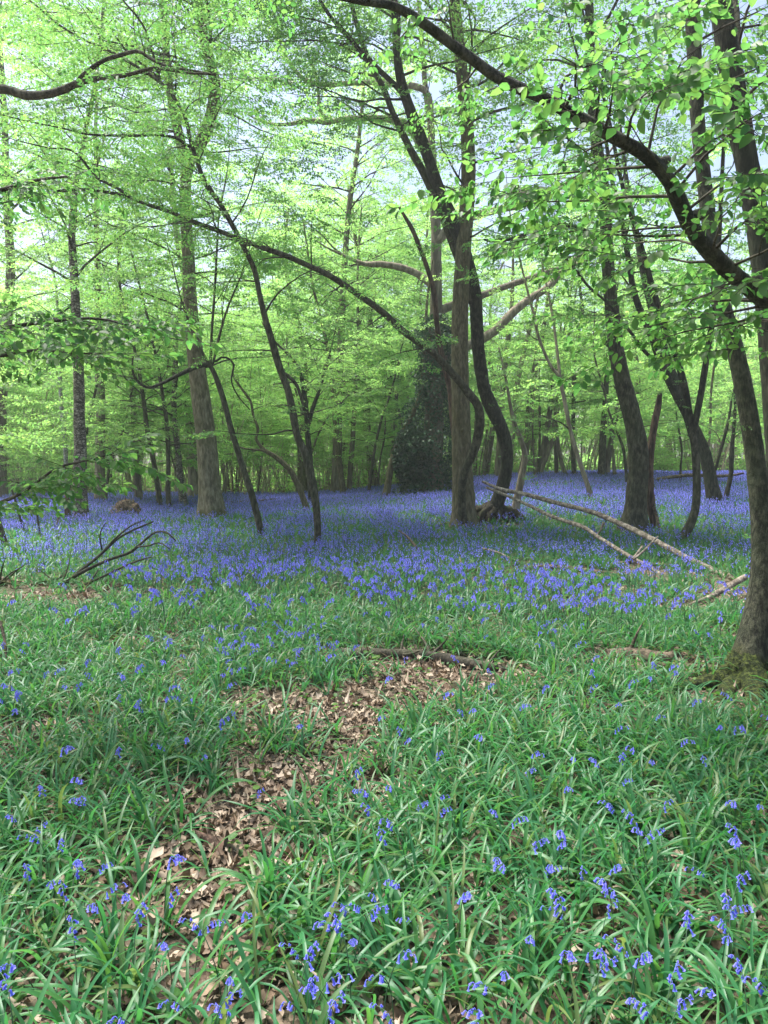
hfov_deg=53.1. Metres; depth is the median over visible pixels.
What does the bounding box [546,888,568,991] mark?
bluebell
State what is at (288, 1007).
bluebell
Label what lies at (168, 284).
hornbeam tree
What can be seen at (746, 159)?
hornbeam tree
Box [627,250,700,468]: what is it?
beech tree
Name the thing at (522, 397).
beech tree
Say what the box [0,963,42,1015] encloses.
bluebell
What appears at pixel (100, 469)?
beech tree
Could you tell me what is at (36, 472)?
hazel bush
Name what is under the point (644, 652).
fallen log
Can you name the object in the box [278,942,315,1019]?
bluebell
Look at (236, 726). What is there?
bluebell
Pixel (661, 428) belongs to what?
beech tree
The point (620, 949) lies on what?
bluebell
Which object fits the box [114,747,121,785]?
bluebell
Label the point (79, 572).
fallen branch
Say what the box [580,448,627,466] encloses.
hazel bush
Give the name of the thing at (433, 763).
bluebell
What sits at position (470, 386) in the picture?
beech tree
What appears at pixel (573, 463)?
woodland tree
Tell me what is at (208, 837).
dead leaf
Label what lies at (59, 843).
bluebell
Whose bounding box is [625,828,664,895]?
bluebell
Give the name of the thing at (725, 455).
coppice tree
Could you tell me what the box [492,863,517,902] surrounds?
bluebell
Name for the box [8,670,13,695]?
bluebell
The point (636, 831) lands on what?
bluebell
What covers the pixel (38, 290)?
coppice tree
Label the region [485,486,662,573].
fallen pole
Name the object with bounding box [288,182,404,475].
beech tree
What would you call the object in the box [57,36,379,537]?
hornbeam tree
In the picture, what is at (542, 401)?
beech tree
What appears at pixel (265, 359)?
hornbeam tree
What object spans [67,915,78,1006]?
bluebell
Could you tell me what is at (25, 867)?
bluebell
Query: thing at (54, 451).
hazel bush
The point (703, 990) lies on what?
bluebell
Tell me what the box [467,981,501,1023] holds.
bluebell
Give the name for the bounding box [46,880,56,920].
bluebell
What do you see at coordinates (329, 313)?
beech tree
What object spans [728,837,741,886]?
bluebell
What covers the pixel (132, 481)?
hazel bush
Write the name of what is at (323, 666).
bluebell
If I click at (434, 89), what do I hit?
sky
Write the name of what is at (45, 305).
beech tree
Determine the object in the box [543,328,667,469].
coppice tree
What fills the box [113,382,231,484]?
coppice tree
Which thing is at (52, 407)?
coppice tree
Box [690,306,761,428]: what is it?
coppice tree
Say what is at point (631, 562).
fallen branch
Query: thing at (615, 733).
bluebell
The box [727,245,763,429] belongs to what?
beech tree
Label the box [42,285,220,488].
coppice tree
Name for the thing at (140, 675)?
bluebell
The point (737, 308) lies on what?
oak tree
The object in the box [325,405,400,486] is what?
hazel bush
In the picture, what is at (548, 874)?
bluebell
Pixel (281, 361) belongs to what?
hornbeam tree
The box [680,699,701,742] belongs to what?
bluebell
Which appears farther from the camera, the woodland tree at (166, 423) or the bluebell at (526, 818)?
the woodland tree at (166, 423)
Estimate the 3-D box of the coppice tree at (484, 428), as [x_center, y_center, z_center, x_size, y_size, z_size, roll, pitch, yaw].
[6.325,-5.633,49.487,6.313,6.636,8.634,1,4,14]
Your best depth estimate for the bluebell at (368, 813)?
3.03 m
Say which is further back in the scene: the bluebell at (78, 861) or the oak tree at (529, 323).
the oak tree at (529, 323)
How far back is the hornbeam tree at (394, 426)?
35.98 m
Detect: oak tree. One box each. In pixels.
[27,237,179,482]
[193,130,412,492]
[226,0,691,498]
[230,105,458,486]
[278,0,662,531]
[423,242,562,475]
[468,217,592,468]
[570,199,699,469]
[679,284,754,450]
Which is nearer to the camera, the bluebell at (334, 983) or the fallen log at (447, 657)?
the bluebell at (334, 983)
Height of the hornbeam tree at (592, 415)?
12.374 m
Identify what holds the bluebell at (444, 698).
on the ground
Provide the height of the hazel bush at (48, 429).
4.023 m
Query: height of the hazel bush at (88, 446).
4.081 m
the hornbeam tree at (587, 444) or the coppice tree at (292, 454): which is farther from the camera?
the hornbeam tree at (587, 444)
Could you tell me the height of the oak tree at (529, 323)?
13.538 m
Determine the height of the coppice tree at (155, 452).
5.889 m
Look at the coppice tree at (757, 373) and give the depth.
47.02 m
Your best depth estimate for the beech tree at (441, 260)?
48.05 m
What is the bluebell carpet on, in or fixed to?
on the ground
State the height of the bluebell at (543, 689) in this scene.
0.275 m
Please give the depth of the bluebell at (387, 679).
4.70 m
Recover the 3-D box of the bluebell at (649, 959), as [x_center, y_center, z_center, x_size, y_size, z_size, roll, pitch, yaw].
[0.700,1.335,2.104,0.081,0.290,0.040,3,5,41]
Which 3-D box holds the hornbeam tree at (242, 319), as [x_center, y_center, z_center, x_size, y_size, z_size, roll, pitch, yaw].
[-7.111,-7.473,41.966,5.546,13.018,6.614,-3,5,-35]
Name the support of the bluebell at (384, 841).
on the ground
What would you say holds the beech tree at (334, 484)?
on the ground
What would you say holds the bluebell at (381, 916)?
on the ground
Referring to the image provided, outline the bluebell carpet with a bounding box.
[0,469,750,648]
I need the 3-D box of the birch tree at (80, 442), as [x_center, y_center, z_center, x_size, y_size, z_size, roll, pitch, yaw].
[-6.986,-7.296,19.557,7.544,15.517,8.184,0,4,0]
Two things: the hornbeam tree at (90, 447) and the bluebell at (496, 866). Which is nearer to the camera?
the bluebell at (496, 866)
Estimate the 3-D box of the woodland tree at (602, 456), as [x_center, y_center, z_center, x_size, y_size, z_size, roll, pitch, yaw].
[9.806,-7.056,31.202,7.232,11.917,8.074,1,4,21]
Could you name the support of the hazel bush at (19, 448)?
on the ground
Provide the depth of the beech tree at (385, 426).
31.99 m
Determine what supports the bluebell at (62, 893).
on the ground
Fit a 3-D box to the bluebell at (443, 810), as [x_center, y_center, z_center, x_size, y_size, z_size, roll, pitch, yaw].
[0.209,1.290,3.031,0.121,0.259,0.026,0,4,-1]
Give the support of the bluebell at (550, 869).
on the ground
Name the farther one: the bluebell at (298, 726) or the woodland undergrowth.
the woodland undergrowth
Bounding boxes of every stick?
[0,620,6,658]
[262,690,280,727]
[398,530,420,552]
[482,548,523,565]
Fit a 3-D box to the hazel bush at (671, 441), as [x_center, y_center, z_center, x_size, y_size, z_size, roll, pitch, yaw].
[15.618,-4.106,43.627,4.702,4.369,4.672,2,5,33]
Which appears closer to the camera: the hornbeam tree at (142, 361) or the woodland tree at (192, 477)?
the woodland tree at (192, 477)
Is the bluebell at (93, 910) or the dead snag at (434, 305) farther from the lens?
the dead snag at (434, 305)
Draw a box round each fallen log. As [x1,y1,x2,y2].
[335,625,507,671]
[521,564,616,574]
[606,621,717,668]
[654,472,743,480]
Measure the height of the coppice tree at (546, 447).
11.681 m
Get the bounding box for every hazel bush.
[0,434,72,493]
[7,412,88,492]
[7,451,42,487]
[7,455,72,494]
[9,430,31,468]
[11,416,108,488]
[18,429,94,490]
[32,428,116,491]
[48,425,148,489]
[87,434,165,492]
[142,429,224,490]
[160,398,262,492]
[215,415,314,493]
[219,414,288,485]
[220,429,289,488]
[241,414,349,492]
[288,434,377,491]
[295,417,390,487]
[312,419,385,486]
[324,404,391,484]
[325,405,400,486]
[344,453,396,486]
[356,432,402,483]
[375,406,449,457]
[386,433,451,479]
[472,405,559,471]
[472,443,535,474]
[477,434,496,473]
[507,400,598,471]
[534,394,624,470]
[576,410,660,469]
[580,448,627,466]
[616,406,693,469]
[616,432,675,469]
[654,443,691,471]
[662,413,737,470]
[715,420,765,469]
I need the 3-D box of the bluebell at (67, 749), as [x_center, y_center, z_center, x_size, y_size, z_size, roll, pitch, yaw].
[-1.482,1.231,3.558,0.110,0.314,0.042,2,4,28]
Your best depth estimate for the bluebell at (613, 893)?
2.50 m
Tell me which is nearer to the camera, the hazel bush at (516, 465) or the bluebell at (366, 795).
the bluebell at (366, 795)
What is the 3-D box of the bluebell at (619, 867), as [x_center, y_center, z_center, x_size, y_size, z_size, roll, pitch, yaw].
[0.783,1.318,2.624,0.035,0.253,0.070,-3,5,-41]
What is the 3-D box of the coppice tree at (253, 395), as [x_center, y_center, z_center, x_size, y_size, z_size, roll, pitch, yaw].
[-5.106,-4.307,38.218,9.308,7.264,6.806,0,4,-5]
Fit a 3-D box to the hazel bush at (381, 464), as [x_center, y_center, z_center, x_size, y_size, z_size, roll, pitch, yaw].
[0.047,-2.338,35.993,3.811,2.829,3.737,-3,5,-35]
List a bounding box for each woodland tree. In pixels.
[0,179,244,498]
[10,197,261,504]
[16,215,281,509]
[30,94,327,496]
[53,218,301,507]
[225,196,427,493]
[257,168,458,489]
[323,312,469,493]
[504,190,653,474]
[529,202,706,476]
[548,237,706,473]
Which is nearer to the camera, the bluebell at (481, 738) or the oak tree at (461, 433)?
the bluebell at (481, 738)
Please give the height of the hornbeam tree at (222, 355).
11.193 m
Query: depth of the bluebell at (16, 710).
4.22 m
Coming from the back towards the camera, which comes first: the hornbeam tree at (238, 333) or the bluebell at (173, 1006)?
the hornbeam tree at (238, 333)
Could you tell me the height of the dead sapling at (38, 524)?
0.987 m
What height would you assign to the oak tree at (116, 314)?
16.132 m
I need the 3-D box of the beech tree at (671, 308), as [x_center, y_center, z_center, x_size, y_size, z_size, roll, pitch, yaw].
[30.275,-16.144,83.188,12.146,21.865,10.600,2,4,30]
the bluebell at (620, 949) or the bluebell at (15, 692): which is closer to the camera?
the bluebell at (620, 949)
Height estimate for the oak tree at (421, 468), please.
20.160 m
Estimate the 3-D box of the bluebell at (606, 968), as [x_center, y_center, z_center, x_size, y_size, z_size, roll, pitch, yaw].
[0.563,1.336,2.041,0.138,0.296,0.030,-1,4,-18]
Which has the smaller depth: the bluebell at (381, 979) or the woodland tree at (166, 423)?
the bluebell at (381, 979)
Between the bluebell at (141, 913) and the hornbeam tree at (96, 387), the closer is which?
the bluebell at (141, 913)
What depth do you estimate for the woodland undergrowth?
41.56 m
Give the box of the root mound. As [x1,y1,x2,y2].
[109,498,141,516]
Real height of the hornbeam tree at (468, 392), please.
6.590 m
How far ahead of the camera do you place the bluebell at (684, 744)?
3.69 m
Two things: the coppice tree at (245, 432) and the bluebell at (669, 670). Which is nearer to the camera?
the bluebell at (669, 670)
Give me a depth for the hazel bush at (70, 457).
32.65 m
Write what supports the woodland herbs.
on the ground
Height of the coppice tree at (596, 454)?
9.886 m
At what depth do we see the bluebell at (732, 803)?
3.15 m
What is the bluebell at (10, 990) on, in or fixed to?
on the ground
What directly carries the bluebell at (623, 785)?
on the ground
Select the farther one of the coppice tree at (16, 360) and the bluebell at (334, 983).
the coppice tree at (16, 360)
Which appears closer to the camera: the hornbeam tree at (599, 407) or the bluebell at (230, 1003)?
the bluebell at (230, 1003)
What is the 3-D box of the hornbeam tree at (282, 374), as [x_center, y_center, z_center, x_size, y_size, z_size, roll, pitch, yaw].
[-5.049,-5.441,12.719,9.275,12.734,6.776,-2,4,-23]
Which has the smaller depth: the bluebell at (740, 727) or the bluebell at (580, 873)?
the bluebell at (580, 873)
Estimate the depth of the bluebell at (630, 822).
2.82 m
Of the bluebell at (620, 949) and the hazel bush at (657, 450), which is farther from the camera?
the hazel bush at (657, 450)
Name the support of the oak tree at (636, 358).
on the ground
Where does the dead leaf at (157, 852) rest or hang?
on the ground
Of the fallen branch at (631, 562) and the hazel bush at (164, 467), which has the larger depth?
the hazel bush at (164, 467)
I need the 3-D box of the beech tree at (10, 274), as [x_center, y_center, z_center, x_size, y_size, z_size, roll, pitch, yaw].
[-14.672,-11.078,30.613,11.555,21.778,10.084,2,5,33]
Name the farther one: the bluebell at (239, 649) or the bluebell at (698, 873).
the bluebell at (239, 649)
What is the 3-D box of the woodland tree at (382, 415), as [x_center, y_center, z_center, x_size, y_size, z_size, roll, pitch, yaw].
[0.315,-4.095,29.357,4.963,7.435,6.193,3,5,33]
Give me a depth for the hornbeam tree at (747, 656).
5.47 m
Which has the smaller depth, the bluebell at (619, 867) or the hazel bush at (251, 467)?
the bluebell at (619, 867)
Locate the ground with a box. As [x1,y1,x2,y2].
[0,460,767,1023]
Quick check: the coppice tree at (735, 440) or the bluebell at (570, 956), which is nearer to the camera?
the bluebell at (570, 956)
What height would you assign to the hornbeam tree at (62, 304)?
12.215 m
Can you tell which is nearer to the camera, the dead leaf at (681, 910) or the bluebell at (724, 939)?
the bluebell at (724, 939)
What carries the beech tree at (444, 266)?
on the ground
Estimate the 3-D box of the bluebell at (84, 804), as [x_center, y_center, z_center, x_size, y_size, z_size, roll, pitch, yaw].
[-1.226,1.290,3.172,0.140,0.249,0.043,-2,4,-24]
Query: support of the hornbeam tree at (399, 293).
on the ground
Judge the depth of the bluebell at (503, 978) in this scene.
2.08 m
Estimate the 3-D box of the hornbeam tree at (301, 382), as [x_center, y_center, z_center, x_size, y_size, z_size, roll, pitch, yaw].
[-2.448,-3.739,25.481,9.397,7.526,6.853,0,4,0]
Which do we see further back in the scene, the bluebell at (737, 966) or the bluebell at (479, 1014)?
the bluebell at (737, 966)
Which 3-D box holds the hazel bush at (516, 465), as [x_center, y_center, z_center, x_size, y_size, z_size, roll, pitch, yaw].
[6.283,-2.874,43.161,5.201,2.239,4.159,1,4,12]
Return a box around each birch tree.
[0,0,252,522]
[0,206,87,480]
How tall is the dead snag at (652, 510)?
3.221 m
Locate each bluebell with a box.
[0,472,767,1023]
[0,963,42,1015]
[0,971,14,1023]
[5,685,24,717]
[5,815,23,861]
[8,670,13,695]
[11,691,21,733]
[11,708,17,742]
[15,690,20,733]
[17,835,50,894]
[21,821,47,879]
[23,863,31,911]
[38,785,45,837]
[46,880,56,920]
[56,838,64,875]
[57,880,68,973]
[58,745,73,787]
[67,861,85,928]
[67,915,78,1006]
[68,797,101,833]
[69,796,85,839]
[70,682,82,732]
[70,777,98,811]
[71,859,81,897]
[80,862,112,929]
[86,882,126,961]
[86,903,105,941]
[105,1016,130,1023]
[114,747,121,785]
[121,893,130,908]
[130,665,141,702]
[133,705,148,742]
[133,902,147,964]
[139,664,143,692]
[151,743,170,786]
[154,887,179,987]
[157,696,172,720]
[157,1000,192,1023]
[158,942,172,1000]
[163,854,185,929]
[178,917,221,996]
[184,737,189,783]
[194,919,225,976]
[207,1003,232,1023]
[212,716,229,767]
[214,989,242,1023]
[222,646,226,671]
[225,976,234,1017]
[227,667,240,708]
[231,711,238,751]
[231,912,252,973]
[234,642,248,667]
[247,788,264,843]
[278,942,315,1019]
[279,1001,304,1023]
[293,941,319,1023]
[296,724,304,749]
[299,984,335,1023]
[305,976,318,1023]
[308,973,353,1023]
[313,920,344,975]
[321,654,335,689]
[324,912,352,1022]
[331,902,367,980]
[342,903,375,945]
[348,938,359,963]
[349,904,388,1002]
[352,767,362,806]
[352,788,384,828]
[360,803,377,846]
[364,974,394,1023]
[368,893,387,957]
[369,1002,393,1023]
[376,826,387,871]
[379,818,409,893]
[383,676,392,706]
[383,949,416,1011]
[384,879,415,919]
[385,786,400,815]
[397,727,403,778]
[408,800,428,843]
[422,807,451,866]
[428,751,443,793]
[439,692,453,720]
[457,891,471,951]
[461,1007,483,1018]
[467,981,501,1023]
[474,734,485,766]
[489,810,501,832]
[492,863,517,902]
[493,857,501,915]
[495,816,527,854]
[500,971,509,1023]
[514,838,549,903]
[517,704,530,711]
[525,935,538,975]
[528,751,544,798]
[532,866,562,907]
[537,685,548,717]
[540,906,572,976]
[546,865,558,921]
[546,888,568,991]
[555,830,569,893]
[556,841,565,874]
[558,950,576,1023]
[560,786,572,817]
[565,641,585,674]
[570,949,608,1004]
[578,865,586,938]
[580,683,597,717]
[580,956,617,1023]
[588,757,602,783]
[593,877,614,948]
[595,948,606,1023]
[597,800,622,852]
[599,899,618,972]
[600,725,628,770]
[601,887,621,942]
[602,934,635,1019]
[606,864,621,916]
[607,778,632,817]
[617,752,626,791]
[619,680,638,710]
[621,809,650,901]
[625,745,643,778]
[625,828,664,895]
[625,997,652,1023]
[628,951,652,1019]
[631,827,652,851]
[656,799,672,835]
[663,665,678,697]
[664,960,684,1023]
[671,739,695,768]
[672,994,693,1023]
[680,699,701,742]
[681,910,694,1002]
[685,867,711,916]
[694,987,727,1023]
[700,755,706,792]
[703,905,752,964]
[711,916,742,1012]
[720,892,736,987]
[721,936,732,972]
[725,800,742,847]
[725,823,747,917]
[727,871,750,965]
[728,800,736,840]
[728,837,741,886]
[728,954,746,1023]
[739,726,747,757]
[742,976,767,995]
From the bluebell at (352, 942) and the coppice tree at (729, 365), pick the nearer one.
the bluebell at (352, 942)
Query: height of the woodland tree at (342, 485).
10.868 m
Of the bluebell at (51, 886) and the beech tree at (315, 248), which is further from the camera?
the beech tree at (315, 248)
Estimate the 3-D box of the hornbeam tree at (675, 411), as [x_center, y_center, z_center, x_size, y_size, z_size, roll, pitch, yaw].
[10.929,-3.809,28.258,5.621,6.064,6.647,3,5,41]
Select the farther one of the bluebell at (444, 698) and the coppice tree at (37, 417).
the coppice tree at (37, 417)
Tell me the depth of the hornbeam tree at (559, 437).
53.38 m
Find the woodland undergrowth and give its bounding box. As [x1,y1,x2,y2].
[8,445,766,493]
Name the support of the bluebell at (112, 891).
on the ground
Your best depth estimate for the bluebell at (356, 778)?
3.39 m
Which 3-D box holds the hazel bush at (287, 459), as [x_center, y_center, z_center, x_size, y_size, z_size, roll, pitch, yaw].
[-5.165,-2.332,32.255,4.780,4.043,4.876,-2,4,-31]
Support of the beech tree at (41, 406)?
on the ground
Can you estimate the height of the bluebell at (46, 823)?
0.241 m
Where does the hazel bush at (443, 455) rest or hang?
on the ground
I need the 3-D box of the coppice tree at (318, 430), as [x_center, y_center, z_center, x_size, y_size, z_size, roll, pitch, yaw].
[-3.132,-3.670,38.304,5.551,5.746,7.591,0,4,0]
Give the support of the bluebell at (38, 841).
on the ground
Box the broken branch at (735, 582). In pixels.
[687,574,747,605]
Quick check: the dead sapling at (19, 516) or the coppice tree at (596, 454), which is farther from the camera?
the coppice tree at (596, 454)
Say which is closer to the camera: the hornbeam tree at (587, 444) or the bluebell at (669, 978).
the bluebell at (669, 978)
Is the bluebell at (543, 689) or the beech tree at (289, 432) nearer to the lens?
the bluebell at (543, 689)
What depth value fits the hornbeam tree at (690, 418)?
14.72 m
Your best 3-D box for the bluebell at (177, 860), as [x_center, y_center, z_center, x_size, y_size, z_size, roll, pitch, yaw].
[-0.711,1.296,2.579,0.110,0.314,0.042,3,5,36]
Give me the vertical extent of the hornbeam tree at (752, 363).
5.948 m
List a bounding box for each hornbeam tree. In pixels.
[0,0,309,138]
[0,0,367,545]
[0,110,484,523]
[0,274,104,455]
[0,304,216,501]
[27,156,153,440]
[49,216,172,401]
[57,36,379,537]
[89,269,179,477]
[102,215,227,432]
[143,0,576,525]
[155,271,450,503]
[174,304,254,488]
[184,275,255,386]
[197,281,291,475]
[200,257,258,453]
[205,330,309,509]
[209,0,767,395]
[213,237,282,476]
[226,207,325,426]
[243,278,285,483]
[252,280,327,428]
[283,377,392,452]
[306,233,446,490]
[315,211,409,465]
[350,198,423,457]
[370,200,458,454]
[382,249,453,497]
[405,0,710,537]
[421,265,498,466]
[423,0,767,540]
[439,0,767,473]
[446,216,515,410]
[468,247,540,392]
[468,342,550,508]
[485,386,577,471]
[497,233,597,474]
[502,282,760,485]
[522,0,762,502]
[529,409,578,452]
[559,277,644,466]
[560,406,599,458]
[569,227,662,475]
[578,339,717,440]
[586,253,665,430]
[609,334,763,479]
[634,261,680,419]
[661,142,767,487]
[663,0,767,710]
[716,331,765,451]
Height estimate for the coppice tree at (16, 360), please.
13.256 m
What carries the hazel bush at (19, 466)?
on the ground
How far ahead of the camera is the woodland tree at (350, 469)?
31.07 m
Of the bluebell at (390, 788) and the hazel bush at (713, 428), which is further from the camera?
the hazel bush at (713, 428)
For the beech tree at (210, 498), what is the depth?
19.98 m
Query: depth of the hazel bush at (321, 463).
37.01 m
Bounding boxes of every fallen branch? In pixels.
[0,520,175,592]
[618,561,699,571]
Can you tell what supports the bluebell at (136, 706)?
on the ground
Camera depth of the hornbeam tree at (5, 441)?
20.66 m
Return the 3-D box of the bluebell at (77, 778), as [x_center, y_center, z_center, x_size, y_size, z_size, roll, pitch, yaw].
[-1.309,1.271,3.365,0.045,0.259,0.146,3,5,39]
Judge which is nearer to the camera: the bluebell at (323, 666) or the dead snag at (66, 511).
the bluebell at (323, 666)
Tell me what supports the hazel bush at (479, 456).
on the ground
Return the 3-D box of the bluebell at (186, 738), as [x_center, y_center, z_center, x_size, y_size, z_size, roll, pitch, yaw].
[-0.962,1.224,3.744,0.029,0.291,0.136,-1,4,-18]
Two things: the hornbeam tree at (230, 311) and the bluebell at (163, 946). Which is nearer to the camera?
the bluebell at (163, 946)
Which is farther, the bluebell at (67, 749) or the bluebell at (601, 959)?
the bluebell at (67, 749)
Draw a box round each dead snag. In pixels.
[64,495,70,523]
[399,207,451,434]
[647,393,661,534]
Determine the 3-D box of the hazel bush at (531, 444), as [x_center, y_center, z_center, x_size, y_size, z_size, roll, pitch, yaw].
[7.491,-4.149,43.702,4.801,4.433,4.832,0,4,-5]
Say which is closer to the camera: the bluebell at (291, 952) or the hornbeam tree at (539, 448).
the bluebell at (291, 952)
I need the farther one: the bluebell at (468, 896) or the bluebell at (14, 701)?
the bluebell at (14, 701)
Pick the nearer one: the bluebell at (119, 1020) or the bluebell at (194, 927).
the bluebell at (119, 1020)
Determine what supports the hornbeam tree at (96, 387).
on the ground
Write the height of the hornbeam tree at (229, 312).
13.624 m
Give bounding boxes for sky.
[0,0,767,462]
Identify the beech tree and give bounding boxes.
[0,0,157,496]
[0,0,339,518]
[0,1,219,500]
[0,160,225,554]
[0,246,68,407]
[0,346,71,496]
[71,350,247,471]
[208,356,326,492]
[218,224,320,482]
[225,39,459,492]
[251,175,396,422]
[259,381,326,485]
[284,213,410,426]
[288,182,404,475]
[292,261,367,467]
[308,323,448,487]
[309,200,452,479]
[339,184,495,482]
[360,186,485,416]
[386,202,490,403]
[402,362,491,454]
[470,304,608,477]
[485,328,593,471]
[625,378,707,444]
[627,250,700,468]
[634,262,697,446]
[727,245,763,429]
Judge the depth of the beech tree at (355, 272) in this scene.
47.21 m
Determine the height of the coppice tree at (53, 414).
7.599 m
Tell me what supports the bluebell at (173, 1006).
on the ground
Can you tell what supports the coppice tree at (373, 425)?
on the ground
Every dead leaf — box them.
[143,846,163,861]
[195,830,229,851]
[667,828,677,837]
[676,902,704,922]
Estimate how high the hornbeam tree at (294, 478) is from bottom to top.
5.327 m
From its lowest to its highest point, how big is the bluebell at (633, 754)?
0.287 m
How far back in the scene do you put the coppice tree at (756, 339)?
45.83 m
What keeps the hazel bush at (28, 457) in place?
on the ground
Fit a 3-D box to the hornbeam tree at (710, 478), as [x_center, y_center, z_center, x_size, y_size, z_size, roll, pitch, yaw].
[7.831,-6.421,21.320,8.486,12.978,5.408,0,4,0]
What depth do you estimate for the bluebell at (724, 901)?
2.41 m
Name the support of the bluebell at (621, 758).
on the ground
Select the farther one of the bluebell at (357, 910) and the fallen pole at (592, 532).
the fallen pole at (592, 532)
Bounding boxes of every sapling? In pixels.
[0,518,7,545]
[11,489,22,527]
[36,505,41,536]
[453,153,623,499]
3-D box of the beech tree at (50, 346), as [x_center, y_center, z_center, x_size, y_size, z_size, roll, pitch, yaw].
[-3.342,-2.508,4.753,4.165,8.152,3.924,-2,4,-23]
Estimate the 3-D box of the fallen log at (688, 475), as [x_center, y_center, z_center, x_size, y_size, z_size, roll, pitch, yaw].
[11.738,-1.310,28.759,3.476,0.364,0.164,0,4,0]
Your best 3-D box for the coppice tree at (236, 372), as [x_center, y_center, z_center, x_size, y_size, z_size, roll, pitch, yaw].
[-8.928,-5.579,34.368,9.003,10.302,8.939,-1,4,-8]
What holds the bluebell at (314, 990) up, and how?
on the ground
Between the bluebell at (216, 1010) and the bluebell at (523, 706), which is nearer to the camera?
the bluebell at (216, 1010)
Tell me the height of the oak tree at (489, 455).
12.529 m
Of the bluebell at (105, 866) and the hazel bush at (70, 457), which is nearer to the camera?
the bluebell at (105, 866)
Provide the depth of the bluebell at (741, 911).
2.39 m
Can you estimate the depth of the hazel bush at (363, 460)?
37.52 m
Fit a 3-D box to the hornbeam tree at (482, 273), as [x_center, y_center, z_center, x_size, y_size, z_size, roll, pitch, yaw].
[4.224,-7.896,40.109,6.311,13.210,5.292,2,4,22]
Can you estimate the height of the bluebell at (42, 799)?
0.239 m
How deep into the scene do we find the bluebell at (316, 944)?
2.15 m
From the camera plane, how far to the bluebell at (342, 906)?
2.38 m
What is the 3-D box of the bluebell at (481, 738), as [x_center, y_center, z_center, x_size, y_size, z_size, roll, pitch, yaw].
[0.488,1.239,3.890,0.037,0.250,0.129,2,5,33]
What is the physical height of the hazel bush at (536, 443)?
4.241 m
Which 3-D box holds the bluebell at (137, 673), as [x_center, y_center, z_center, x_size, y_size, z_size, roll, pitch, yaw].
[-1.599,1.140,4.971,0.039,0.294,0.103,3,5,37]
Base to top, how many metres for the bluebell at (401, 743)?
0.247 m
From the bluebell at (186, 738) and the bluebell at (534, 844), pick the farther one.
the bluebell at (186, 738)
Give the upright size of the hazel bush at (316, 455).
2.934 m
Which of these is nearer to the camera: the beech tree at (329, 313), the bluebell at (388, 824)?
the bluebell at (388, 824)
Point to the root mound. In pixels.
(125, 504)
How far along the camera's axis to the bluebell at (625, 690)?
4.62 m
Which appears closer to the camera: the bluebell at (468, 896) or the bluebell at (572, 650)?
the bluebell at (468, 896)
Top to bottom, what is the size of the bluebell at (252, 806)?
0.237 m
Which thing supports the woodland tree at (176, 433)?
on the ground
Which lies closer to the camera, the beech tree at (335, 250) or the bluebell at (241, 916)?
the bluebell at (241, 916)
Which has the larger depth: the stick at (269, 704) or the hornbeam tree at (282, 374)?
the hornbeam tree at (282, 374)
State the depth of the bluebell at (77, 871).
2.59 m
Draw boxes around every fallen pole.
[482,481,733,577]
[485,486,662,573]
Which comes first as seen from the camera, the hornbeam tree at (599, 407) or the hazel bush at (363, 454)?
the hornbeam tree at (599, 407)
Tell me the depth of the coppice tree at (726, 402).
51.01 m
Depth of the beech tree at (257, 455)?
35.14 m
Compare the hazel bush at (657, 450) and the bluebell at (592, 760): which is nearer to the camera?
the bluebell at (592, 760)
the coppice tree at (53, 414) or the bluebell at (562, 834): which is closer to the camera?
the bluebell at (562, 834)
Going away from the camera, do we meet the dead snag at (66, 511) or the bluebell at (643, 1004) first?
the bluebell at (643, 1004)
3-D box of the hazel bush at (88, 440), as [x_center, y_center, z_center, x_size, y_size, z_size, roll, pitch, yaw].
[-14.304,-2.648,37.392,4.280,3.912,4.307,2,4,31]
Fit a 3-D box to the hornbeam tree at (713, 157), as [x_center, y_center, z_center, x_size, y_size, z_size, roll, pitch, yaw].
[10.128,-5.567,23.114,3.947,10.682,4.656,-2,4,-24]
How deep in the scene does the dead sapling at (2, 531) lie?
13.90 m
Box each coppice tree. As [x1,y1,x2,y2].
[0,236,85,485]
[0,276,52,392]
[0,339,88,487]
[7,318,93,490]
[7,357,113,476]
[7,366,125,488]
[12,322,147,488]
[14,303,66,468]
[14,352,123,471]
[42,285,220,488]
[43,364,220,492]
[83,270,282,493]
[111,396,180,488]
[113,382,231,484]
[119,330,293,493]
[156,271,326,492]
[210,317,365,481]
[212,360,359,491]
[213,379,300,490]
[230,372,344,485]
[257,384,363,489]
[320,290,509,441]
[330,315,420,461]
[346,374,411,479]
[376,289,553,475]
[450,214,647,477]
[468,338,645,470]
[470,377,519,469]
[534,329,647,468]
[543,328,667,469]
[571,343,719,445]
[623,293,757,469]
[641,324,760,468]
[653,346,761,470]
[656,327,762,470]
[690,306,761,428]
[703,386,742,460]
[707,360,765,459]
[716,327,763,439]
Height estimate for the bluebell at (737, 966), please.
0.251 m
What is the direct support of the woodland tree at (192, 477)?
on the ground
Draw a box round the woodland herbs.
[0,589,767,1023]
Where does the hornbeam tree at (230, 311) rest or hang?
on the ground
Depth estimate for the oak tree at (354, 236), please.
36.28 m
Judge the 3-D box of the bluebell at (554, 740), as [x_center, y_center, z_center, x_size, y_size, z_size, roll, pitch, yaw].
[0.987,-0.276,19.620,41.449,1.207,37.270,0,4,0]
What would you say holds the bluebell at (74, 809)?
on the ground
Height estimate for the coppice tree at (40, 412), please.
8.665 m
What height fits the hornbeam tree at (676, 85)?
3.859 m
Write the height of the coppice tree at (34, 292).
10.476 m
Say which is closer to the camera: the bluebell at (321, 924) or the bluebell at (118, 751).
the bluebell at (321, 924)
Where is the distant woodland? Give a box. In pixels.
[8,288,764,468]

